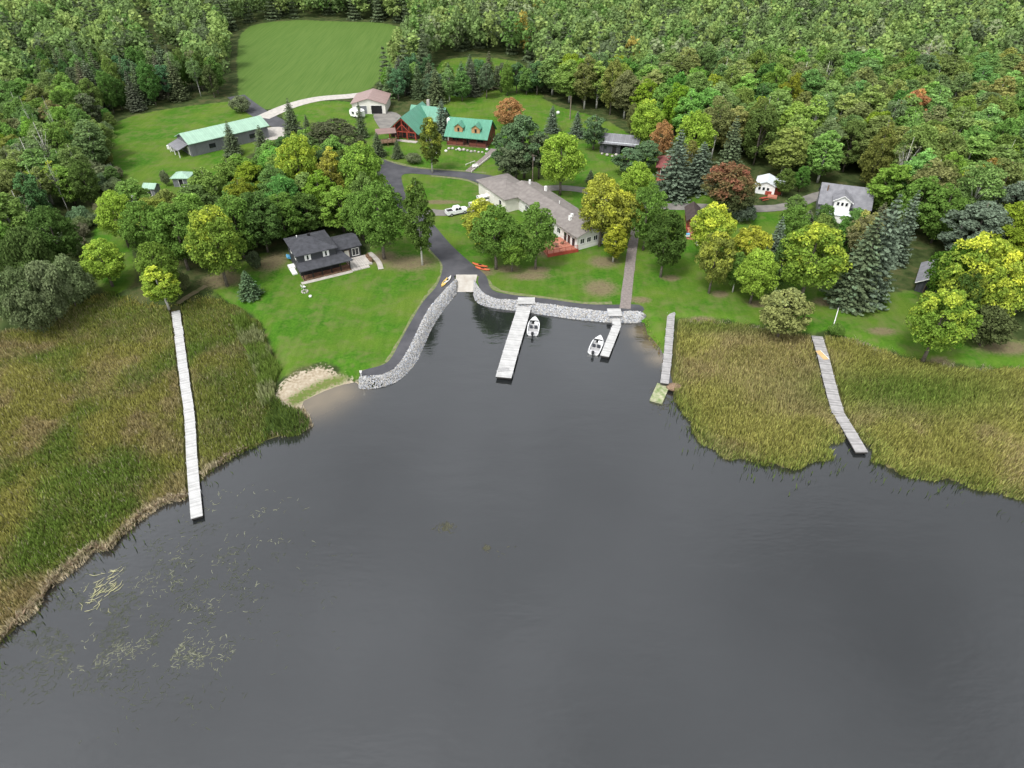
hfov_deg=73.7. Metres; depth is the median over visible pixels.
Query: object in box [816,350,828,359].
plywood sheet
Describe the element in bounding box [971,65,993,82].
poplar tree
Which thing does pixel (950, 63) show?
poplar tree
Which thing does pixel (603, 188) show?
broadleaf tree
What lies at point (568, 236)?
door
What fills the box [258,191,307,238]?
broadleaf tree
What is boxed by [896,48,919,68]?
broadleaf tree
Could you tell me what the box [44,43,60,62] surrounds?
broadleaf tree
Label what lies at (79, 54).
aspen tree
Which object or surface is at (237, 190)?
broadleaf tree
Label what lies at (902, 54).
broadleaf tree
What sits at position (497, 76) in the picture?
pine tree
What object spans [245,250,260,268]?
shrub
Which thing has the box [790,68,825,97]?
poplar tree
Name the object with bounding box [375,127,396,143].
timber deck
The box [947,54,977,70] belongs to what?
broadleaf tree
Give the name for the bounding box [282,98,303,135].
spruce tree
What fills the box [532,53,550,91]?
spruce tree
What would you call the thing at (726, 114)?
aspen tree
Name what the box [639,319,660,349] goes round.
tall grass
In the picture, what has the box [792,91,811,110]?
poplar tree
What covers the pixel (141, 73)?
broadleaf tree
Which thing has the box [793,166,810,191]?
broadleaf tree
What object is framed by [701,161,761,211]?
broadleaf tree
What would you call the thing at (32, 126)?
poplar tree
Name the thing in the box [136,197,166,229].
broadleaf tree
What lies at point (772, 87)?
broadleaf tree
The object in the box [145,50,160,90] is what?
spruce tree
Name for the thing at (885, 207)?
spruce tree
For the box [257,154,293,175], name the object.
broadleaf tree
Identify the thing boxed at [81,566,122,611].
floating reeds
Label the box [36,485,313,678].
water weeds
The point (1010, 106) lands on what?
broadleaf tree
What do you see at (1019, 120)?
broadleaf tree
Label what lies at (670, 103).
broadleaf tree
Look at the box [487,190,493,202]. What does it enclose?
garage door
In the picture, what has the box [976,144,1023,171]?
poplar tree
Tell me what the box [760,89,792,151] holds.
poplar tree
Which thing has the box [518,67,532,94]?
broadleaf tree
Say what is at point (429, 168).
verge
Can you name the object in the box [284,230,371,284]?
house
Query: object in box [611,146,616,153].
door
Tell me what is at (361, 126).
spruce tree
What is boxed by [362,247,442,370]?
verge
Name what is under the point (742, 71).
poplar tree
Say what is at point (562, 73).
poplar tree
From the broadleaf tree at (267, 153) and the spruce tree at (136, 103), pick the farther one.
the spruce tree at (136, 103)
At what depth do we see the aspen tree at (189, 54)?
237.30 m
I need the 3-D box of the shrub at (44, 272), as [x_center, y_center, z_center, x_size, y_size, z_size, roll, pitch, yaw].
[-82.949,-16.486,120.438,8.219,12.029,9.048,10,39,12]
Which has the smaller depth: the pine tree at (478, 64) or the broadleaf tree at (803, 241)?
the broadleaf tree at (803, 241)
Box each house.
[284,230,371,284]
[816,182,873,223]
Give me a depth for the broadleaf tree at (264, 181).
151.06 m
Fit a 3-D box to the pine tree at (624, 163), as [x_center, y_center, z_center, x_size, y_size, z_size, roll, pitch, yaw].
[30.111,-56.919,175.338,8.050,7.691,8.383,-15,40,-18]
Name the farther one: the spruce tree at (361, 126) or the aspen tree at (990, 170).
the spruce tree at (361, 126)
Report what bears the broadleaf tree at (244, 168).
on the ground at (336, 331)
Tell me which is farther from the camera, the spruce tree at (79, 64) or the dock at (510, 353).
the spruce tree at (79, 64)
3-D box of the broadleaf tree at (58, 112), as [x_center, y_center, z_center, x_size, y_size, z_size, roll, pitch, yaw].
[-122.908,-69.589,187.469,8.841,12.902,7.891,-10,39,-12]
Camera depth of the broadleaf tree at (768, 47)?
225.15 m
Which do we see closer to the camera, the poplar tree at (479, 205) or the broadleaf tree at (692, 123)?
the poplar tree at (479, 205)
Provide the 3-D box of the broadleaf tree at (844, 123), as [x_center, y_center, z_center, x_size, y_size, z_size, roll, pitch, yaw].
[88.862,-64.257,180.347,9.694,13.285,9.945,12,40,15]
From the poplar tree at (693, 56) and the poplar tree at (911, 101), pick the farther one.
the poplar tree at (693, 56)
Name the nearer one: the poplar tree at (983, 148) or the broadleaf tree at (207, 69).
the poplar tree at (983, 148)
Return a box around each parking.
[261,127,284,139]
[373,112,400,128]
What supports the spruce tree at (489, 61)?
on the ground at (336, 331)
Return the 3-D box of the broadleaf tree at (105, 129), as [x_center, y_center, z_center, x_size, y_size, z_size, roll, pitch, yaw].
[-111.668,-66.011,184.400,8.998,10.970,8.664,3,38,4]
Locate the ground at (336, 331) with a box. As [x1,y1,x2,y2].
[0,1,1023,641]
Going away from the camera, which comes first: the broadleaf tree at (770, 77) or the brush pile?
the brush pile
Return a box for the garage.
[350,88,390,113]
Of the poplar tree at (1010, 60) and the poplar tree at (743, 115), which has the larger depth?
the poplar tree at (1010, 60)
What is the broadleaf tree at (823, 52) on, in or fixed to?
on the ground at (336, 331)
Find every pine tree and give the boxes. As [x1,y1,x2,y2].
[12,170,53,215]
[33,65,41,80]
[43,57,59,69]
[45,68,56,85]
[65,67,77,83]
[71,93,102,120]
[111,54,124,68]
[119,59,136,89]
[154,63,173,97]
[386,68,405,100]
[397,60,412,95]
[404,52,422,78]
[421,54,434,77]
[422,73,433,97]
[430,69,441,88]
[469,58,483,91]
[477,62,494,98]
[491,123,525,172]
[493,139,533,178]
[494,63,507,91]
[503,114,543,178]
[508,60,523,92]
[525,133,554,178]
[527,61,546,94]
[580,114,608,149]
[610,147,641,172]
[629,140,661,170]
[937,200,1013,249]
[974,181,1023,225]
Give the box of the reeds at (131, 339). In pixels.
[0,293,313,638]
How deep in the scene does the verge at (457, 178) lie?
176.34 m
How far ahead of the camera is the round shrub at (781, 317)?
114.78 m
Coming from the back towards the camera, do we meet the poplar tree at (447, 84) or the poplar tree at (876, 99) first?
the poplar tree at (447, 84)
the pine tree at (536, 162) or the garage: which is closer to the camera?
the pine tree at (536, 162)
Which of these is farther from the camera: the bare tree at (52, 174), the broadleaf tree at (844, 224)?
the bare tree at (52, 174)
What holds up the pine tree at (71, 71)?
on the ground at (336, 331)
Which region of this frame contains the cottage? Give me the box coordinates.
[656,155,676,180]
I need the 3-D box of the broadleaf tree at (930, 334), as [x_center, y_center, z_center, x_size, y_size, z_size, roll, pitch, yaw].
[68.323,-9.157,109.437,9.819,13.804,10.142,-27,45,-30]
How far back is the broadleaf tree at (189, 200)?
138.92 m
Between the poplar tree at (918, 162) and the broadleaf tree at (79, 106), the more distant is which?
the broadleaf tree at (79, 106)
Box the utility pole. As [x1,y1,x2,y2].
[531,155,536,181]
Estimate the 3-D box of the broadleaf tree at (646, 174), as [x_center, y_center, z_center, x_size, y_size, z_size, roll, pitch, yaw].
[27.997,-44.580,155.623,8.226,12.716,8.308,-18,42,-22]
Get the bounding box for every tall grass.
[68,258,228,308]
[229,310,280,407]
[262,396,309,438]
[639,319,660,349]
[681,317,1022,374]
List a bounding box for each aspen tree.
[0,145,17,167]
[0,148,30,172]
[6,118,20,132]
[10,137,49,160]
[26,166,54,201]
[34,58,43,66]
[35,72,62,89]
[37,100,61,122]
[48,149,69,186]
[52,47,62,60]
[57,143,92,188]
[68,54,88,72]
[69,40,84,58]
[100,56,118,72]
[161,52,181,78]
[184,50,199,59]
[185,58,201,95]
[592,52,608,78]
[607,57,623,78]
[702,95,735,158]
[737,53,752,68]
[787,68,809,88]
[811,93,837,156]
[812,117,846,151]
[881,99,908,124]
[902,113,923,132]
[906,157,957,197]
[928,69,945,79]
[955,160,1009,229]
[1019,127,1023,157]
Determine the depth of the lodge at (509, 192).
155.13 m
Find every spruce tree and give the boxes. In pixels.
[21,50,33,81]
[51,48,60,70]
[58,47,69,71]
[68,73,87,112]
[74,62,82,85]
[75,59,85,75]
[75,63,102,115]
[81,58,113,109]
[86,48,101,73]
[88,58,113,107]
[117,56,134,97]
[124,71,147,112]
[129,61,154,105]
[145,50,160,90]
[152,53,171,99]
[155,44,167,83]
[164,42,187,88]
[166,56,189,102]
[221,121,243,156]
[237,270,264,302]
[253,125,266,158]
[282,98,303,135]
[302,115,309,129]
[354,102,369,138]
[372,132,389,158]
[382,63,404,98]
[390,140,403,159]
[395,56,413,94]
[409,62,426,99]
[419,60,440,94]
[424,67,448,105]
[435,99,448,140]
[453,61,473,97]
[464,54,478,94]
[466,60,482,97]
[481,51,498,89]
[519,61,541,92]
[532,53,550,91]
[543,105,560,133]
[567,111,585,138]
[585,170,593,183]
[653,129,694,204]
[684,142,712,197]
[712,115,744,176]
[759,216,785,277]
[784,210,814,237]
[817,212,884,315]
[825,264,864,313]
[834,194,903,311]
[875,202,888,230]
[882,190,920,267]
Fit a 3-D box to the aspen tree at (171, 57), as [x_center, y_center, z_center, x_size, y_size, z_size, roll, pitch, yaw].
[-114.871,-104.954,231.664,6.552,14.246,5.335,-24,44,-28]
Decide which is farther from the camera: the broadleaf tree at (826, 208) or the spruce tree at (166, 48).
the spruce tree at (166, 48)
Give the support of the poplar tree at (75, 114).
on the ground at (336, 331)
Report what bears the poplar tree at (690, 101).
on the ground at (336, 331)
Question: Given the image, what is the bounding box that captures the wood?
[0,0,1023,89]
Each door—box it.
[356,106,367,113]
[370,105,382,113]
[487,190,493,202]
[567,234,570,243]
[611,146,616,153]
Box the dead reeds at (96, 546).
[0,404,303,639]
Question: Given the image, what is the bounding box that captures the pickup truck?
[445,205,466,216]
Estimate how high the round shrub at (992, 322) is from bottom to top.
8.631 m
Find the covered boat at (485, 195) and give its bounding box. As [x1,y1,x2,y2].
[476,193,488,197]
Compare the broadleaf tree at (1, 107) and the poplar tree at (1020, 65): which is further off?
the poplar tree at (1020, 65)
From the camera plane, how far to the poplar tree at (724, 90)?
192.81 m
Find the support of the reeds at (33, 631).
in the water
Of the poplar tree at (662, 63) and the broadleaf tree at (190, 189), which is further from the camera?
the poplar tree at (662, 63)
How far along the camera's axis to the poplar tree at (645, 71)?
214.02 m
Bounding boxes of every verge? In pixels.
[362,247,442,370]
[384,159,485,173]
[431,175,478,186]
[488,279,611,304]
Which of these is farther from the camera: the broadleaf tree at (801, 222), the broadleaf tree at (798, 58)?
the broadleaf tree at (798, 58)
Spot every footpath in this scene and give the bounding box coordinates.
[177,285,207,303]
[368,252,383,268]
[465,148,495,171]
[620,228,638,308]
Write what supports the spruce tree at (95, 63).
on the ground at (336, 331)
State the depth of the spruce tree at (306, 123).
197.78 m
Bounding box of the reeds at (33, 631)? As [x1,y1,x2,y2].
[0,426,309,667]
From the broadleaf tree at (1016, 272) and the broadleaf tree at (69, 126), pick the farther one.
the broadleaf tree at (69, 126)
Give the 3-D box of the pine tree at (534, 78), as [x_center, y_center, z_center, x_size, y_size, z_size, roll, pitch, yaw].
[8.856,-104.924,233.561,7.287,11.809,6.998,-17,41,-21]
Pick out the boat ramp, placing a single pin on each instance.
(465, 283)
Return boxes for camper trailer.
[349,107,364,117]
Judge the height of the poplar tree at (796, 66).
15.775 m
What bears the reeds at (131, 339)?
in the water
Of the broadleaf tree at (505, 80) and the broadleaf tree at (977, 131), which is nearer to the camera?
the broadleaf tree at (977, 131)
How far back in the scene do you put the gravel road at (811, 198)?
163.32 m
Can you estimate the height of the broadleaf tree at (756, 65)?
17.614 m
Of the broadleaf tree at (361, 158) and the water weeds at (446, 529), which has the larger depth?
the broadleaf tree at (361, 158)
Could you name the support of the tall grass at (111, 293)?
on the ground at (336, 331)
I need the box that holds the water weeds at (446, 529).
[431,388,690,556]
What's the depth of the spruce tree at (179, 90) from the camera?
228.54 m
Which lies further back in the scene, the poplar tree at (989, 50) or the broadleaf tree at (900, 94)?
the poplar tree at (989, 50)
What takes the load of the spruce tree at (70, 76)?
on the ground at (336, 331)
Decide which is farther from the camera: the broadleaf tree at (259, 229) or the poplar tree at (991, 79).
the poplar tree at (991, 79)
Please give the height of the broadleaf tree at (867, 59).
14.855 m
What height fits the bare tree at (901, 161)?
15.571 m
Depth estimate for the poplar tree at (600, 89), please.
217.13 m
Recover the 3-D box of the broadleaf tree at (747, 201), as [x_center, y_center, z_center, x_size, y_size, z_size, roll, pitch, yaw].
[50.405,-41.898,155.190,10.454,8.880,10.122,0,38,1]
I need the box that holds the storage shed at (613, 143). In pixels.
[598,133,640,153]
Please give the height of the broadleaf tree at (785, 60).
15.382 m
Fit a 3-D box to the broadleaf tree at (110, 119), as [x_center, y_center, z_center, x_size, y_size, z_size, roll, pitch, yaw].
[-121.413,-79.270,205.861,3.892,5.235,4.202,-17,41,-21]
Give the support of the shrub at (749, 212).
on the ground at (336, 331)
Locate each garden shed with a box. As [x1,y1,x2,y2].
[142,183,160,195]
[169,171,193,186]
[914,258,938,292]
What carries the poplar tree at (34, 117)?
on the ground at (336, 331)
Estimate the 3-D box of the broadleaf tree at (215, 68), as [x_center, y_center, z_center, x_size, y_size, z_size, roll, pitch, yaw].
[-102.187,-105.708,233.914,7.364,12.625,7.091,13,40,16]
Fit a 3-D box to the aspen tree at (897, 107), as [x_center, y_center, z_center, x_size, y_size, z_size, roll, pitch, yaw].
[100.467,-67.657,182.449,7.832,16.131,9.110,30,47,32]
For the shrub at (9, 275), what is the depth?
115.55 m
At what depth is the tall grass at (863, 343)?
116.93 m
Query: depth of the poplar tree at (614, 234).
136.37 m
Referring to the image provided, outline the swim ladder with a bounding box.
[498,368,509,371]
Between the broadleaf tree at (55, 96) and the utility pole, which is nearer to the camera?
the utility pole
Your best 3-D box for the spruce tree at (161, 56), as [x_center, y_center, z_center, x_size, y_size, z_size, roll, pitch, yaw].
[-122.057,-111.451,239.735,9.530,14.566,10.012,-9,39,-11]
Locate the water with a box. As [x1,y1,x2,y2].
[0,292,1023,767]
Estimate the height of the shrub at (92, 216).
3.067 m
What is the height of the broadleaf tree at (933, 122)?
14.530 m
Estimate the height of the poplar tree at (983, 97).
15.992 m
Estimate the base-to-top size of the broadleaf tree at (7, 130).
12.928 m
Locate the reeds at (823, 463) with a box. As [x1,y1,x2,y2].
[665,392,1022,522]
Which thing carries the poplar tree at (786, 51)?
on the ground at (336, 331)
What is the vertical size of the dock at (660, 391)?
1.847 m
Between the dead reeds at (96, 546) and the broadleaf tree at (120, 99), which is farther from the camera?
the broadleaf tree at (120, 99)
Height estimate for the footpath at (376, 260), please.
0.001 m
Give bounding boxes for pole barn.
[167,115,268,157]
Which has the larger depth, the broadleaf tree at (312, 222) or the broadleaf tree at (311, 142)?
the broadleaf tree at (311, 142)
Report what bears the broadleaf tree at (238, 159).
on the ground at (336, 331)
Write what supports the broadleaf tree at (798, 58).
on the ground at (336, 331)
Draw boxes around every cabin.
[444,117,496,148]
[684,201,700,239]
[755,173,785,198]
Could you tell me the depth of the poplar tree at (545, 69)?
229.14 m
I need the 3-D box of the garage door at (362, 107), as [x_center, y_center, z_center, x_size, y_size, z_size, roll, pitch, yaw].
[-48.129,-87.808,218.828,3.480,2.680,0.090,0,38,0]
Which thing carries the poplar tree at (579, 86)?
on the ground at (336, 331)
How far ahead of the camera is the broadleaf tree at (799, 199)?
155.52 m
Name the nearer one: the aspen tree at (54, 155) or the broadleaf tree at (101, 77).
the aspen tree at (54, 155)
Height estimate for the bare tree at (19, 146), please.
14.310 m
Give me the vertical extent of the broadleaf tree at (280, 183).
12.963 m
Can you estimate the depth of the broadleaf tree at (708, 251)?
124.71 m
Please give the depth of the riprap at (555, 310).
126.48 m
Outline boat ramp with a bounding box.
[456,275,476,291]
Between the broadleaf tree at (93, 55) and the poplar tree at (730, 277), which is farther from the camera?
the broadleaf tree at (93, 55)
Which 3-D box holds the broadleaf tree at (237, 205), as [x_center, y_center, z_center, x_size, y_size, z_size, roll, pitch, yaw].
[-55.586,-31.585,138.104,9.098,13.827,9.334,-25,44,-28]
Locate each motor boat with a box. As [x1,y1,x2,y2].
[527,316,539,336]
[588,335,602,356]
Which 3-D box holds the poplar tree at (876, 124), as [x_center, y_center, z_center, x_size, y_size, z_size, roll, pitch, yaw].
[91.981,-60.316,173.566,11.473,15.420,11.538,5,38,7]
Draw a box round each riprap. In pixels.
[358,279,456,388]
[473,280,645,322]
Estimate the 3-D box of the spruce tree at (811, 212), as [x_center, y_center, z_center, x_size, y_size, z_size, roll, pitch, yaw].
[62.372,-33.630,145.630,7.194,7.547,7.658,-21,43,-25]
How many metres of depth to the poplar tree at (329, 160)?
150.54 m
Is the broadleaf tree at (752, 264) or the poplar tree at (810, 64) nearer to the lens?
the broadleaf tree at (752, 264)
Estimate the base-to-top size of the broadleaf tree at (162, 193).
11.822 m
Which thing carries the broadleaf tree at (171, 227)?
on the ground at (336, 331)
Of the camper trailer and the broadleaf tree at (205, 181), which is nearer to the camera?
the broadleaf tree at (205, 181)
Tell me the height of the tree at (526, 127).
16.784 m
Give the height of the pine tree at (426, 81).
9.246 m
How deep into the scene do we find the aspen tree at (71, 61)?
227.31 m
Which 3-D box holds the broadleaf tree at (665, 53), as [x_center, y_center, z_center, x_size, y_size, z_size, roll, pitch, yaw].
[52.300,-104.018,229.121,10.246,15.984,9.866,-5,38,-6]
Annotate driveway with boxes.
[424,206,473,215]
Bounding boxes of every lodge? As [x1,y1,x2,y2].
[388,99,450,142]
[476,173,606,256]
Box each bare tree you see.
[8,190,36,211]
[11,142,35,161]
[20,99,35,123]
[22,125,56,180]
[40,99,58,125]
[40,158,68,210]
[822,62,835,77]
[894,139,921,164]
[920,42,935,54]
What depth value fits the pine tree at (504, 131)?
170.01 m
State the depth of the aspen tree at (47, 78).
209.94 m
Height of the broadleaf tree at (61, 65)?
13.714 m
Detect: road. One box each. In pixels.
[227,95,367,153]
[258,93,356,118]
[360,159,643,376]
[547,185,818,211]
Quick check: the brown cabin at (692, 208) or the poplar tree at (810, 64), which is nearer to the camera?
the brown cabin at (692, 208)
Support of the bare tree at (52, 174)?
on the ground at (336, 331)
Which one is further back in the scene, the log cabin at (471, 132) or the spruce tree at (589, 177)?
the log cabin at (471, 132)
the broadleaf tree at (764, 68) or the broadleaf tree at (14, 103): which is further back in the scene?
the broadleaf tree at (764, 68)
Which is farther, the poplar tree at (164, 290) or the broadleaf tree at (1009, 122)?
the broadleaf tree at (1009, 122)
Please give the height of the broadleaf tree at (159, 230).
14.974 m
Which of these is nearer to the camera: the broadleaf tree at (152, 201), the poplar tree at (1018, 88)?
the broadleaf tree at (152, 201)
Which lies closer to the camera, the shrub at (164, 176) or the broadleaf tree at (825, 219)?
the broadleaf tree at (825, 219)
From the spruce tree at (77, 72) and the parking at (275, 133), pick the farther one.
the spruce tree at (77, 72)
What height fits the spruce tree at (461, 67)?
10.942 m
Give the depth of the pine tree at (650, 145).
174.57 m
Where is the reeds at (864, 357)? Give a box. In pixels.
[673,319,1023,499]
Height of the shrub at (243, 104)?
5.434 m
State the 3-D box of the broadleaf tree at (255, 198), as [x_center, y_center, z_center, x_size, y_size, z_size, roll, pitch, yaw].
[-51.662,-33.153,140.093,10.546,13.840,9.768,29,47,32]
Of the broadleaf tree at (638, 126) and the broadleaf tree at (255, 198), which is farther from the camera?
the broadleaf tree at (638, 126)
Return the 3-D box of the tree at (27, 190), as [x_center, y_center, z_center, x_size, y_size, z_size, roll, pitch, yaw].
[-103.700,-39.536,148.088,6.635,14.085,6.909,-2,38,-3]
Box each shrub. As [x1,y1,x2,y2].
[0,226,56,282]
[0,265,44,325]
[2,285,63,332]
[17,260,72,319]
[42,252,95,306]
[65,205,89,221]
[65,243,83,256]
[68,173,106,187]
[72,216,92,226]
[75,223,89,236]
[75,236,87,244]
[80,160,104,174]
[86,213,98,224]
[93,203,103,213]
[100,120,113,133]
[100,181,111,190]
[107,177,121,181]
[108,166,123,177]
[109,179,127,192]
[159,170,170,184]
[178,270,190,288]
[228,96,250,111]
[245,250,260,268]
[405,153,421,163]
[730,202,756,223]
[759,287,815,336]
[828,322,845,335]
[961,300,1021,346]
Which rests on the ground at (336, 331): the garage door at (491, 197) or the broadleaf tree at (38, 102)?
the broadleaf tree at (38, 102)
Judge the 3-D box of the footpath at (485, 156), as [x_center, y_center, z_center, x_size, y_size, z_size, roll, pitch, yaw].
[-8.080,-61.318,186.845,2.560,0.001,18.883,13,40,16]
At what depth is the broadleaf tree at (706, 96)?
189.95 m
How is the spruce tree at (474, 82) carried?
on the ground at (336, 331)
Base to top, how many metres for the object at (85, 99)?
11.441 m
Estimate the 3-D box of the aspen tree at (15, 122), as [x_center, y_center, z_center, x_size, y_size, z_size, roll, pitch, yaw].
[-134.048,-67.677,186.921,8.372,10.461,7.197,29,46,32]
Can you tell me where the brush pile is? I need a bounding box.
[666,383,681,390]
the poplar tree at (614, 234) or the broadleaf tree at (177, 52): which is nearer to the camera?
the poplar tree at (614, 234)
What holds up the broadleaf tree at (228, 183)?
on the ground at (336, 331)
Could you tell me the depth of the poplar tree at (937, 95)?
181.95 m
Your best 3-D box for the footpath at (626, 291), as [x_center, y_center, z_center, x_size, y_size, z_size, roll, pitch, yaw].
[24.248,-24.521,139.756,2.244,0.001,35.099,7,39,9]
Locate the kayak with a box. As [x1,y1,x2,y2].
[472,262,487,266]
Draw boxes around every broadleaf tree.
[0,80,26,102]
[0,102,9,118]
[0,120,19,137]
[0,134,21,148]
[0,159,34,177]
[0,169,38,207]
[0,222,9,264]
[2,97,31,121]
[5,138,26,155]
[10,104,48,132]
[12,77,31,98]
[19,116,42,144]
[25,205,83,263]
[28,97,50,111]
[33,45,46,60]
[36,52,51,62]
[40,58,59,81]
[40,122,76,157]
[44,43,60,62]
[44,84,59,90]
[45,106,69,137]
[46,164,88,204]
[48,86,81,105]
[50,90,75,109]
[51,71,78,97]
[51,128,76,156]
[56,119,82,148]
[58,59,72,77]
[59,104,82,118]
[61,82,86,105]
[63,50,75,64]
[65,103,94,118]
[66,157,100,205]
[70,131,109,159]
[78,78,104,118]
[79,237,125,286]
[83,119,117,152]
[84,49,101,68]
[93,189,138,247]
[95,70,117,113]
[100,51,117,69]
[101,55,120,87]
[101,108,111,121]
[102,112,116,126]
[103,148,112,164]
[103,166,119,179]
[104,72,127,94]
[105,74,126,109]
[111,177,149,218]
[116,199,167,258]
[124,47,137,65]
[129,70,153,93]
[133,241,179,300]
[135,50,147,63]
[135,60,161,105]
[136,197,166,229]
[144,201,199,270]
[149,188,179,202]
[162,203,192,259]
[171,55,186,86]
[171,192,208,224]
[172,47,187,82]
[177,183,219,210]
[180,55,194,88]
[182,204,246,286]
[185,51,204,90]
[187,167,223,206]
[196,208,235,254]
[201,65,218,97]
[202,55,225,93]
[202,56,222,79]
[213,157,250,193]
[213,194,260,257]
[217,177,257,206]
[222,177,259,222]
[223,153,258,183]
[230,161,264,190]
[230,196,270,245]
[236,190,282,252]
[251,139,280,167]
[257,145,284,180]
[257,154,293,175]
[257,163,286,196]
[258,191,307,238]
[261,173,306,222]
[274,131,317,183]
[275,134,289,150]
[282,192,332,232]
[285,172,323,213]
[288,150,317,174]
[297,127,313,136]
[300,132,321,150]
[300,169,340,218]
[307,118,366,149]
[310,145,321,165]
[311,145,347,181]
[318,185,357,232]
[320,134,346,153]
[335,149,353,170]
[337,141,387,191]
[338,155,366,186]
[339,132,366,164]
[340,190,376,239]
[348,171,382,215]
[348,180,406,259]
[379,67,393,84]
[452,70,471,100]
[468,204,520,269]
[493,97,525,124]
[498,230,527,270]
[500,60,513,95]
[517,202,557,269]
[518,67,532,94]
[539,132,586,195]
[556,53,581,85]
[566,58,595,102]
[578,172,627,246]
[601,58,622,114]
[603,189,644,239]
[613,62,634,109]
[619,161,654,195]
[620,57,638,76]
[626,102,637,134]
[627,182,670,250]
[629,78,663,122]
[630,50,649,65]
[630,98,663,151]
[642,210,686,277]
[648,83,678,124]
[649,119,674,155]
[659,47,675,61]
[662,82,688,134]
[664,71,687,94]
[674,109,718,154]
[688,68,708,91]
[689,201,737,248]
[694,87,721,130]
[694,230,736,293]
[695,66,709,91]
[696,44,717,78]
[698,100,731,149]
[700,74,721,91]
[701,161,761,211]
[710,182,757,216]
[726,225,773,263]
[733,86,754,109]
[733,247,780,303]
[741,102,779,164]
[743,96,774,155]
[745,49,769,83]
[751,83,772,100]
[753,42,777,73]
[755,51,779,72]
[756,62,781,86]
[759,82,777,94]
[760,63,790,88]
[772,86,791,112]
[773,168,796,195]
[776,205,811,241]
[778,72,803,99]
[779,54,794,72]
[779,221,852,295]
[784,194,806,212]
[789,47,809,66]
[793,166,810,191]
[805,91,838,116]
[811,45,834,72]
[811,203,838,230]
[812,63,827,82]
[813,213,833,250]
[823,67,847,85]
[830,50,864,72]
[835,219,862,252]
[836,114,866,164]
[838,118,867,171]
[840,207,866,221]
[846,209,885,250]
[853,82,878,108]
[856,56,879,70]
[857,122,897,183]
[863,110,891,137]
[865,163,915,215]
[873,176,904,210]
[879,61,906,76]
[881,55,901,70]
[885,213,910,238]
[887,89,912,106]
[889,122,942,164]
[892,67,908,79]
[894,175,944,224]
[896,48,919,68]
[896,50,910,62]
[900,64,927,81]
[901,89,931,115]
[904,286,982,361]
[919,182,969,242]
[924,243,972,292]
[926,119,952,141]
[926,159,962,207]
[929,51,940,59]
[929,97,955,106]
[929,231,1019,306]
[933,128,970,162]
[936,151,968,173]
[942,269,987,321]
[945,95,977,118]
[946,60,979,80]
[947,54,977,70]
[948,62,974,80]
[955,125,992,161]
[969,251,1023,316]
[975,94,1005,125]
[976,157,1023,224]
[982,224,1023,267]
[984,157,1018,198]
[987,117,1019,145]
[988,201,1023,245]
[992,133,1023,162]
[997,94,1019,124]
[1007,70,1023,89]
[1011,114,1023,138]
[1014,90,1023,112]
[1014,98,1023,121]
[1019,242,1023,262]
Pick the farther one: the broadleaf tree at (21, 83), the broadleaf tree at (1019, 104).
the broadleaf tree at (21, 83)
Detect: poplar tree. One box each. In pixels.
[0,117,15,134]
[0,192,30,237]
[16,110,37,136]
[16,148,62,204]
[24,83,48,107]
[26,121,61,156]
[32,108,47,121]
[68,109,90,133]
[71,119,110,163]
[139,265,182,309]
[315,146,346,191]
[401,176,435,264]
[407,62,421,86]
[418,116,442,172]
[440,62,454,77]
[441,67,456,101]
[460,197,499,250]
[537,54,563,94]
[550,59,581,102]
[572,54,599,108]
[584,61,612,108]
[602,223,627,261]
[611,70,639,118]
[630,69,664,101]
[632,57,645,70]
[634,64,658,85]
[638,54,660,80]
[657,64,678,105]
[658,49,679,71]
[658,61,675,71]
[671,55,695,82]
[671,88,703,137]
[674,47,700,68]
[677,71,712,105]
[680,140,698,174]
[704,81,734,108]
[706,48,733,76]
[710,56,732,77]
[711,64,728,78]
[712,95,746,134]
[713,106,748,147]
[718,65,740,97]
[724,59,756,88]
[724,73,759,103]
[726,251,746,291]
[741,101,757,151]
[742,65,758,86]
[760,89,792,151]
[764,126,807,177]
[768,240,794,288]
[775,45,794,67]
[776,101,810,144]
[778,114,813,168]
[790,62,807,73]
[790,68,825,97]
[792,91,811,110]
[800,95,829,159]
[802,58,827,79]
[804,130,844,182]
[809,66,827,95]
[811,80,845,114]
[812,80,842,96]
[822,47,844,79]
[832,68,850,84]
[832,84,861,111]
[833,101,874,155]
[834,92,863,121]
[835,61,857,79]
[841,74,861,86]
[843,80,866,98]
[849,66,878,85]
[851,58,882,79]
[852,115,900,162]
[853,84,889,111]
[860,48,883,67]
[870,80,888,93]
[875,69,895,83]
[877,75,894,84]
[881,126,910,166]
[882,93,924,127]
[883,79,908,100]
[890,79,922,96]
[891,129,930,165]
[893,106,924,134]
[894,148,937,190]
[908,75,933,94]
[909,53,940,76]
[916,81,941,107]
[918,85,952,116]
[922,105,950,122]
[930,54,965,79]
[933,75,951,97]
[934,124,949,144]
[943,106,976,142]
[946,134,996,165]
[947,72,975,103]
[949,72,969,87]
[951,165,989,213]
[953,80,992,103]
[959,119,999,158]
[965,103,1006,156]
[967,90,987,103]
[970,47,992,60]
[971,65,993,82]
[972,92,1005,119]
[975,52,991,61]
[976,53,1002,80]
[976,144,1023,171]
[977,73,1002,90]
[987,67,1006,77]
[988,75,1018,98]
[991,70,1022,91]
[996,47,1020,63]
[998,53,1023,71]
[1012,61,1023,73]
[1013,79,1023,108]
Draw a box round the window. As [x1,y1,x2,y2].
[351,247,358,255]
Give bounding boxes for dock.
[171,310,202,520]
[496,297,534,379]
[600,309,621,357]
[650,312,675,403]
[811,336,867,453]

